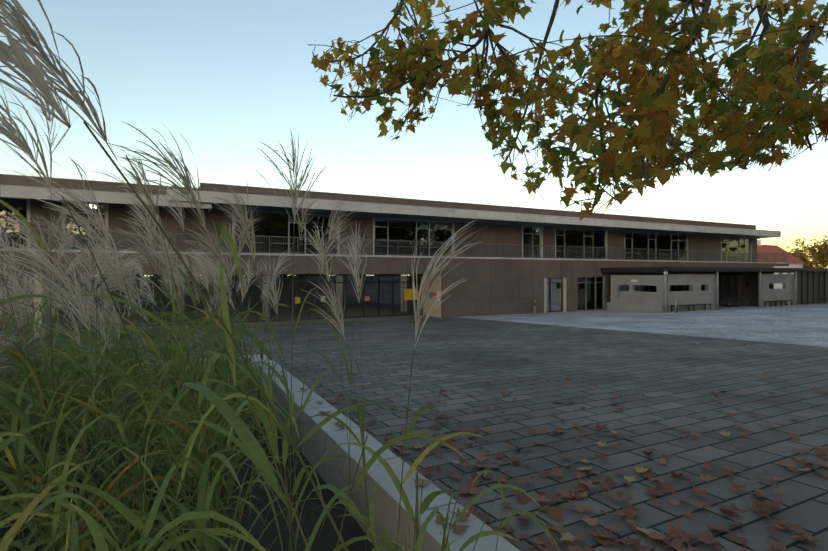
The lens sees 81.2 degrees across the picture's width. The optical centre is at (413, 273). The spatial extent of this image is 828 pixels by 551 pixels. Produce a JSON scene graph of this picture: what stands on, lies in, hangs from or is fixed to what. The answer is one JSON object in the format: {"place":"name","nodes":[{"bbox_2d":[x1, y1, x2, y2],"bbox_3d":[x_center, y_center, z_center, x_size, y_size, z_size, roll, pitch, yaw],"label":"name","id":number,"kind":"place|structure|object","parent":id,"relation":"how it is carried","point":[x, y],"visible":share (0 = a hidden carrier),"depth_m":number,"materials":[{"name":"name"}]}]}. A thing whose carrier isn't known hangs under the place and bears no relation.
{"place":"outdoors","nodes":[
{"label":"outdoors","id":0,"kind":"place"},
{"bbox_2d":[0,0,827,267],"label":"sky","id":1,"kind":"structure","parent":0,"point":[227,77],"materials":[{"name":"blue"}]},
{"bbox_2d":[1,303,827,550],"bbox_3d":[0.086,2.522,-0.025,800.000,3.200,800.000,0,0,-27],"label":"paved courtyard","id":2,"kind":"structure","parent":0,"point":[786,347],"depth_m":7.35,"materials":[{"name":"grey stone"}]},
{"bbox_2d":[0,354,519,550],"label":"planter kerb","id":3,"kind":"structure","parent":2,"relation":"on","point":[330,434],"depth_m":4.09,"materials":[{"name":"concrete"}]},
{"bbox_2d":[0,388,375,550],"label":"planting bed soil","id":4,"kind":"structure","parent":3,"relation":"on","point":[327,539],"depth_m":4.36,"materials":[{"name":"black soil"}]},
{"bbox_2d":[0,121,515,550],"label":"ornamental grass","id":5,"kind":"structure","parent":4,"relation":"on","point":[193,279],"depth_m":2.59,"materials":[{"name":"green plant"}]},
{"bbox_2d":[0,283,61,389],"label":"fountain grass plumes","id":6,"kind":"object","parent":5,"relation":"attached to","point":[12,336],"visible":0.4,"depth_m":5.77,"materials":[{"name":"beige plant"}]},
{"bbox_2d":[0,0,488,349],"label":"grass plumes","id":7,"kind":"object","parent":5,"relation":"attached to","point":[15,54],"visible":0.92,"depth_m":2.67,"materials":[{"name":"beige plant"}]},
{"bbox_2d":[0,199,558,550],"bbox_3d":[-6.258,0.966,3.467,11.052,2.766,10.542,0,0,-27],"label":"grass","id":8,"kind":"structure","parent":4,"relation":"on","point":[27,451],"depth_m":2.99,"materials":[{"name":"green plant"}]},
{"bbox_2d":[267,367,472,533],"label":"fallen leaves","id":9,"kind":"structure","parent":3,"relation":"on","point":[457,528],"depth_m":3.20,"materials":[{"name":"brown plant"}]},
{"bbox_2d":[0,174,789,337],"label":"school building","id":10,"kind":"structure","parent":2,"relation":"on","point":[518,260],"depth_m":31.89,"materials":[{"name":"brown brick"}]},
{"bbox_2d":[533,300,535,313],"bbox_3d":[8.298,2.303,33.300,0.180,0.950,0.145,0,0,-27],"label":"ash bin post","id":11,"kind":"object","parent":2,"relation":"on","point":[534,306],"visible":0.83,"depth_m":33.24,"materials":[{"name":"silver metal"}]},
{"bbox_2d":[308,335,827,550],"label":"fallen leaves","id":12,"kind":"object","parent":2,"relation":"on","point":[676,537],"visible":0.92,"depth_m":3.98,"materials":[{"name":"brown plant"}]},
{"bbox_2d":[670,304,710,311],"bbox_3d":[18.911,2.350,32.918,3.935,0.450,0.430,0,0,-27],"label":"bench","id":13,"kind":"object","parent":2,"relation":"on","point":[689,305],"visible":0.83,"depth_m":32.95,"materials":[{"name":"grey metal"}]},
{"bbox_2d":[600,267,827,312],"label":"pavilion","id":14,"kind":"structure","parent":2,"relation":"on","point":[802,286],"depth_m":34.74,"materials":[{"name":"grey concrete"}]},
{"bbox_2d":[719,293,732,307],"bbox_3d":[23.812,2.104,37.391,0.565,1.032,1.734,-6,2,-20],"label":"bicycle","id":15,"kind":"object","parent":2,"relation":"on","point":[724,301],"visible":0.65,"depth_m":37.14,"materials":[{"name":"black metal"}]},
{"bbox_2d":[719,294,733,306],"bbox_3d":[24.271,2.116,37.955,0.565,1.032,1.734,7,-3,-29],"label":"bicycle","id":16,"kind":"object","parent":2,"relation":"on","point":[726,300],"visible":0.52,"depth_m":37.65,"materials":[{"name":"black metal"}]},
{"bbox_2d":[720,293,740,306],"bbox_3d":[24.907,2.108,38.049,0.565,1.032,1.734,-6,2,-22],"label":"bicycle","id":17,"kind":"object","parent":2,"relation":"on","point":[732,302],"visible":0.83,"depth_m":37.80,"materials":[{"name":"black metal"}]},
{"bbox_2d":[720,294,743,305],"bbox_3d":[25.415,2.120,38.639,0.565,1.032,1.734,7,-4,-31],"label":"bicycle","id":18,"kind":"object","parent":2,"relation":"on","point":[735,299],"visible":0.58,"depth_m":38.36,"materials":[{"name":"black metal"}]},
{"bbox_2d":[764,300,793,306],"bbox_3d":[28.445,2.350,37.678,3.370,0.450,0.430,0,0,-27],"label":"bench","id":19,"kind":"object","parent":2,"relation":"on","point":[778,301],"visible":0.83,"depth_m":37.81,"materials":[{"name":"grey metal"}]},
{"bbox_2d":[786,237,813,265],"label":"autumn tree leaves","id":20,"kind":"object","parent":2,"relation":"on","point":[800,251],"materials":[{"name":"yellow plant"}]},
{"bbox_2d":[792,237,827,267],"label":"autumn tree leaves","id":21,"kind":"object","parent":2,"relation":"on","point":[805,265],"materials":[{"name":"yellow plant"}]},
{"bbox_2d":[805,235,827,267],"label":"autumn tree leaves","id":22,"kind":"object","parent":2,"relation":"on","point":[824,255],"depth_m":114.28,"materials":[{"name":"yellow plant"}]},
{"bbox_2d":[307,0,827,220],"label":"plane tree","id":23,"kind":"object","parent":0,"point":[762,88],"depth_m":5.31,"materials":[{"name":"green plant"}]},
{"bbox_2d":[757,240,804,288],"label":"neighbour house","id":24,"kind":"structure","parent":0,"point":[795,262],"depth_m":99.24,"materials":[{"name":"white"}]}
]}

